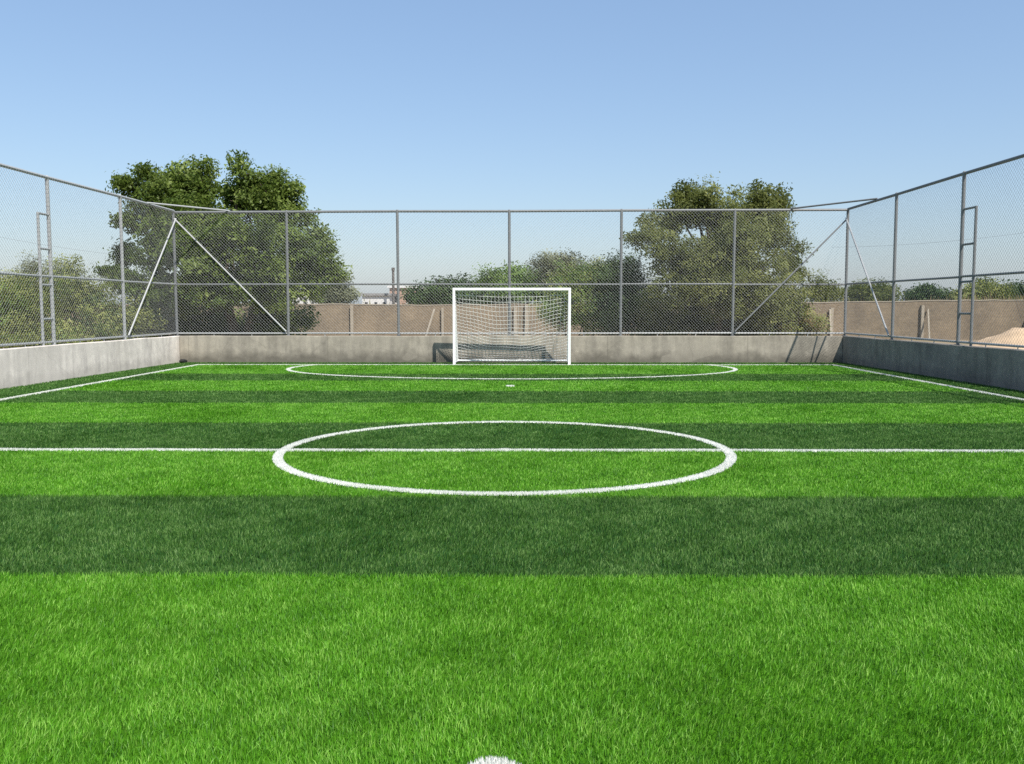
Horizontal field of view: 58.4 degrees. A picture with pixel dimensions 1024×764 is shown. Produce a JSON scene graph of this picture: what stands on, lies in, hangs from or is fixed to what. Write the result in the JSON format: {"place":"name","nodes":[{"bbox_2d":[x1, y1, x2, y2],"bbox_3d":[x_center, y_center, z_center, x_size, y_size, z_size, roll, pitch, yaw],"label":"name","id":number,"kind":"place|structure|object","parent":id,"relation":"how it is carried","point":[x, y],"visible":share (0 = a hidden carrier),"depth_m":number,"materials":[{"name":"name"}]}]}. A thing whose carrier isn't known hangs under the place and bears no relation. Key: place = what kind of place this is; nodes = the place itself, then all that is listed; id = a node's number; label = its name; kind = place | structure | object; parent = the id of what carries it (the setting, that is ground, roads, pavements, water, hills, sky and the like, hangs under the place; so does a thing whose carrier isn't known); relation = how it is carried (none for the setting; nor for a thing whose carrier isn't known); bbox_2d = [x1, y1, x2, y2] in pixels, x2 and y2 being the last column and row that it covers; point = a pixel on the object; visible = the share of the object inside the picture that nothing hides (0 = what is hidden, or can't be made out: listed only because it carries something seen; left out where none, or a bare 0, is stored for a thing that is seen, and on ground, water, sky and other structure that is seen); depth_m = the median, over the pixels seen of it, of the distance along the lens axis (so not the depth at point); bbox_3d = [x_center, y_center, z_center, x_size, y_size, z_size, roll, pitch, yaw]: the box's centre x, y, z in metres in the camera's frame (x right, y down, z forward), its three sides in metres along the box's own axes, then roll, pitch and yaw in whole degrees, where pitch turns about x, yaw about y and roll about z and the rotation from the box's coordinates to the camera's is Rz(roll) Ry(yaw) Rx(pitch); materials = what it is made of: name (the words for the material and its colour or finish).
{"place":"outdoors","nodes":[
{"label":"outdoors","id":0,"kind":"place"},
{"bbox_2d":[292,289,317,303],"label":"farm house","id":1,"kind":"structure","parent":0,"point":[308,301],"depth_m":124.72,"materials":[{"name":"white paint"}]},
{"bbox_2d":[391,268,394,303],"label":"chimney","id":2,"kind":"object","parent":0,"point":[393,286],"visible":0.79,"depth_m":105.47,"materials":[{"name":"metal"}]},
{"bbox_2d":[0,340,978,348],"bbox_3d":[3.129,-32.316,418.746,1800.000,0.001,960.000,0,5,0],"label":"ground","id":3,"kind":"structure","parent":0,"point":[935,341],"depth_m":43.60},
{"bbox_2d":[4,250,84,322],"bbox_3d":[-16.016,-2.671,31.086,2.839,3.685,2.163,0,5,0],"label":"shrub","id":4,"kind":"object","parent":3,"relation":"on","point":[31,269],"visible":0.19,"depth_m":30.93,"materials":[{"name":"green plant"}]},
{"bbox_2d":[0,267,111,348],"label":"shrub","id":5,"kind":"object","parent":3,"relation":"on","point":[24,311],"visible":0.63,"depth_m":27.19,"materials":[{"name":"green plant"}]},
{"bbox_2d":[0,336,179,388],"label":"concrete wall","id":6,"kind":"structure","parent":3,"relation":"on","point":[24,366],"depth_m":20.22,"materials":[{"name":"grey concrete"}]},
{"bbox_2d":[0,163,177,346],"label":"chain link fence","id":7,"kind":"object","parent":6,"relation":"on","point":[43,341],"visible":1,"depth_m":20.16,"materials":[{"name":"metal"}]},
{"bbox_2d":[27,253,173,343],"bbox_3d":[-13.289,-2.388,29.194,4.584,3.442,2.801,1,5,12],"label":"shrub","id":8,"kind":"object","parent":3,"relation":"on","point":[72,302],"visible":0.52,"depth_m":29.17,"materials":[{"name":"green plant"}]},
{"bbox_2d":[92,149,352,336],"bbox_3d":[-9.777,-4.246,30.627,8.995,6.953,6.028,0,5,0],"label":"ash tree","id":9,"kind":"object","parent":3,"relation":"on","point":[191,185],"visible":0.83,"depth_m":29.96,"materials":[{"name":"green plant"}]},
{"bbox_2d":[305,270,364,303],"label":"tree","id":10,"kind":"object","parent":3,"relation":"on","point":[344,292],"visible":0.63,"depth_m":59.44,"materials":[{"name":"green plant"}]},
{"bbox_2d":[360,293,395,303],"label":"farm house","id":11,"kind":"structure","parent":3,"relation":"on","point":[374,298],"depth_m":107.68,"materials":[{"name":"white paint"}]},
{"bbox_2d":[387,286,422,303],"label":"farm house","id":12,"kind":"structure","parent":3,"relation":"on","point":[401,300],"depth_m":111.59,"materials":[{"name":"paint"}]},
{"bbox_2d":[400,271,481,304],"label":"tree","id":13,"kind":"object","parent":3,"relation":"on","point":[441,296],"visible":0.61,"depth_m":62.02,"materials":[{"name":"green plant"}]},
{"bbox_2d":[179,335,842,362],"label":"concrete wall","id":14,"kind":"structure","parent":3,"relation":"on","point":[586,349],"depth_m":25.56,"materials":[{"name":"grey concrete"}]},
{"bbox_2d":[147,198,877,335],"bbox_3d":[-0.059,-2.987,24.562,18.802,3.609,1.976,0,5,0],"label":"chain link fence","id":15,"kind":"object","parent":14,"relation":"on","point":[509,284],"visible":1,"depth_m":25.45,"materials":[{"name":"metal"}]},
{"bbox_2d":[466,259,557,303],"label":"tree","id":16,"kind":"object","parent":3,"relation":"on","point":[502,277],"visible":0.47,"depth_m":56.95,"materials":[{"name":"green plant"}]},
{"bbox_2d":[524,247,616,294],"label":"tree","id":17,"kind":"object","parent":3,"relation":"on","point":[544,262],"visible":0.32,"depth_m":47.49,"materials":[{"name":"green plant"}]},
{"bbox_2d":[528,256,618,335],"bbox_3d":[2.569,-2.930,34.602,3.932,3.660,3.193,0,5,0],"label":"shrub","id":18,"kind":"object","parent":3,"relation":"on","point":[583,292],"visible":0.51,"depth_m":34.22,"materials":[{"name":"green plant"}]},
{"bbox_2d":[130,292,1023,304],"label":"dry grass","id":19,"kind":"structure","parent":3,"relation":"on","point":[1004,297],"depth_m":50.15,"materials":[{"name":"plant"}]},
{"bbox_2d":[582,248,668,335],"bbox_3d":[4.190,-2.965,33.701,3.689,3.879,2.676,-3,5,-28],"label":"shrub","id":20,"kind":"object","parent":3,"relation":"on","point":[628,294],"visible":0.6,"depth_m":33.28,"materials":[{"name":"green plant"}]},
{"bbox_2d":[619,171,817,335],"bbox_3d":[7.127,-4.045,31.621,6.862,6.394,5.684,0,5,0],"label":"willow tree","id":21,"kind":"object","parent":3,"relation":"on","point":[688,196],"visible":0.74,"depth_m":30.96,"materials":[{"name":"green plant"}]},
{"bbox_2d":[750,297,831,335],"bbox_3d":[9.903,-2.061,32.714,3.124,2.208,2.181,0,5,0],"label":"shrub","id":22,"kind":"object","parent":3,"relation":"on","point":[809,322],"visible":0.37,"depth_m":32.26,"materials":[{"name":"green plant"}]},
{"bbox_2d":[799,268,856,301],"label":"tree","id":23,"kind":"object","parent":3,"relation":"on","point":[824,294],"visible":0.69,"depth_m":57.28,"materials":[{"name":"green plant"}]},
{"bbox_2d":[838,277,906,300],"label":"tree","id":24,"kind":"object","parent":3,"relation":"on","point":[877,293],"visible":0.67,"depth_m":59.11,"materials":[{"name":"green plant"}]},
{"bbox_2d":[900,282,957,300],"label":"tree","id":25,"kind":"object","parent":3,"relation":"on","point":[924,290],"visible":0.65,"depth_m":63.21,"materials":[{"name":"green plant"}]},
{"bbox_2d":[842,336,1023,390],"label":"concrete wall","id":26,"kind":"structure","parent":3,"relation":"on","point":[997,367],"depth_m":19.82,"materials":[{"name":"grey concrete"}]},
{"bbox_2d":[844,154,1023,348],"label":"chain link fence","id":27,"kind":"object","parent":26,"relation":"on","point":[960,276],"visible":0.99,"depth_m":19.79,"materials":[{"name":"metal"}]},
{"bbox_2d":[949,276,1022,299],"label":"tree","id":28,"kind":"object","parent":3,"relation":"on","point":[1001,292],"visible":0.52,"depth_m":59.16,"materials":[{"name":"green plant"}]},
{"bbox_2d":[968,328,1023,348],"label":"sand heap","id":29,"kind":"object","parent":3,"relation":"on","point":[1008,336],"visible":0.65,"depth_m":33.17,"materials":[{"name":"beige sand"}]},
{"bbox_2d":[998,279,1023,299],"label":"tree","id":30,"kind":"object","parent":3,"relation":"on","point":[1018,285],"visible":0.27,"depth_m":62.04,"materials":[{"name":"green plant"}]},
{"bbox_2d":[0,362,1023,763],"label":"turf","id":31,"kind":"structure","parent":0,"point":[536,667],"depth_m":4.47,"materials":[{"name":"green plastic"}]},
{"bbox_2d":[0,364,198,400],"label":"touch line","id":32,"kind":"object","parent":31,"relation":"on","point":[30,394],"visible":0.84,"depth_m":18.29,"materials":[{"name":"white paint"}]},
{"bbox_2d":[470,755,519,763],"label":"penalty spot","id":33,"kind":"object","parent":31,"relation":"on","point":[491,760],"visible":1,"depth_m":3.06,"materials":[{"name":"white paint"}]},
{"bbox_2d":[272,420,736,496],"bbox_3d":[-0.076,0.721,9.862,4.852,0.032,4.849,0,5,0],"label":"circle","id":34,"kind":"object","parent":31,"relation":"on","point":[730,459],"visible":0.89,"depth_m":8.37,"materials":[{"name":"white paint"}]},
{"bbox_2d":[453,288,570,364],"bbox_3d":[0.003,-1.514,24.886,3.146,2.061,0.919,0,5,1],"label":"football goal","id":35,"kind":"object","parent":31,"relation":"on","point":[456,350],"visible":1,"depth_m":24.67,"materials":[{"name":"white paint"}]},
{"bbox_2d":[0,447,1023,452],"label":"halfway line","id":36,"kind":"object","parent":31,"relation":"on","point":[511,449],"visible":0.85,"depth_m":9.79,"materials":[{"name":"white paint"}]},
{"bbox_2d":[286,364,737,379],"bbox_3d":[-0.018,-0.260,21.970,11.275,0.031,4.912,0,5,0],"label":"penalty arc","id":37,"kind":"object","parent":31,"relation":"on","point":[290,370],"visible":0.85,"depth_m":20.05,"materials":[{"name":"white paint"}]},
{"bbox_2d":[200,364,830,365],"bbox_3d":[0.072,-0.461,24.463,16.940,0.032,0.124,0,5,0],"label":"goal line","id":38,"kind":"object","parent":31,"relation":"on","point":[506,364],"visible":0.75,"depth_m":24.46,"materials":[{"name":"white paint"}]},
{"bbox_2d":[834,365,1023,399],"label":"touch line","id":39,"kind":"object","parent":31,"relation":"on","point":[940,384],"visible":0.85,"depth_m":18.27,"materials":[{"name":"white paint"}]},
{"bbox_2d":[0,0,1023,303],"label":"sky","id":40,"kind":"structure","parent":0,"point":[374,104],"materials":[{"name":"blue"}]},
{"bbox_2d":[7,299,1023,339],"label":"boundary wall","id":41,"kind":"structure","parent":0,"point":[388,317],"depth_m":45.83,"materials":[{"name":"concrete"}]}
]}

